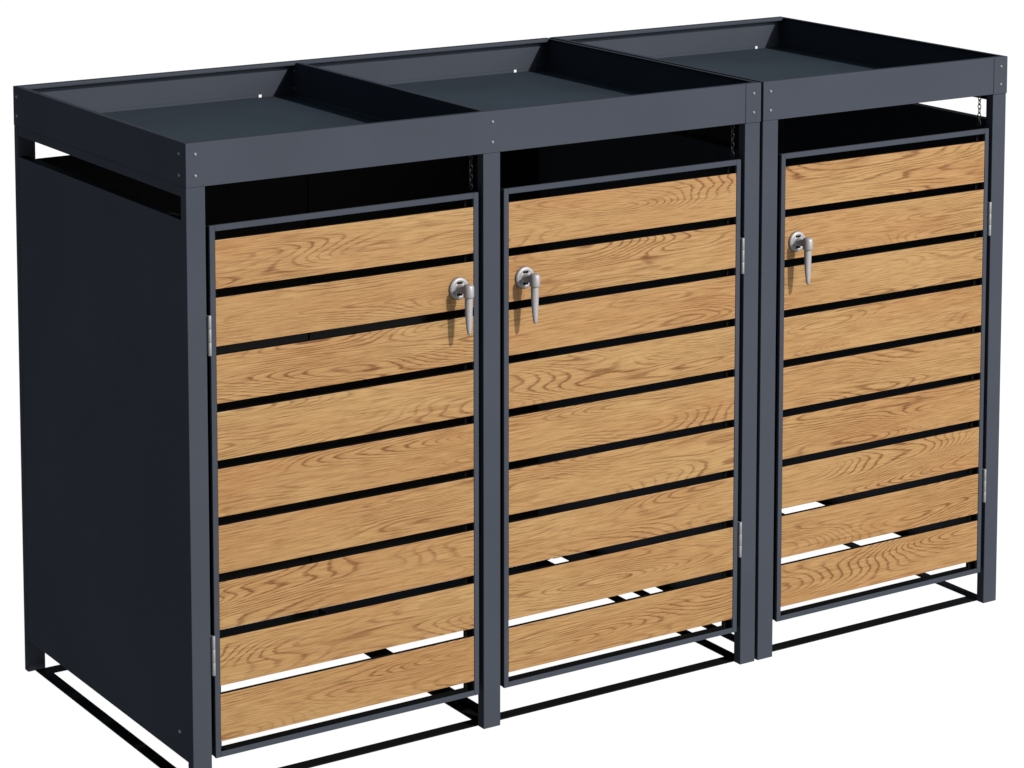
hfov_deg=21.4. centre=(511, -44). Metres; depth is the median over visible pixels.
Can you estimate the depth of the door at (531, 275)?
5.68 m
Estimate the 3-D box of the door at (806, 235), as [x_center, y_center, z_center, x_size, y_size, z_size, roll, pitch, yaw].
[0.843,0.928,6.062,0.609,1.042,0.076,-4,7,-33]
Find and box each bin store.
[13,38,760,767]
[550,16,1007,659]
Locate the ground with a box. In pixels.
[0,0,1023,767]
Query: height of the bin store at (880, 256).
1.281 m
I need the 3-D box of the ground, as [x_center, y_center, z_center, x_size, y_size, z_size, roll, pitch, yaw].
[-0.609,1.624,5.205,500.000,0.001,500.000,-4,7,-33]
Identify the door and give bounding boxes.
[205,192,478,757]
[500,159,744,687]
[773,128,991,621]
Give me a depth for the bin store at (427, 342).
5.54 m
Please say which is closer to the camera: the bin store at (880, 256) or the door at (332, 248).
the door at (332, 248)

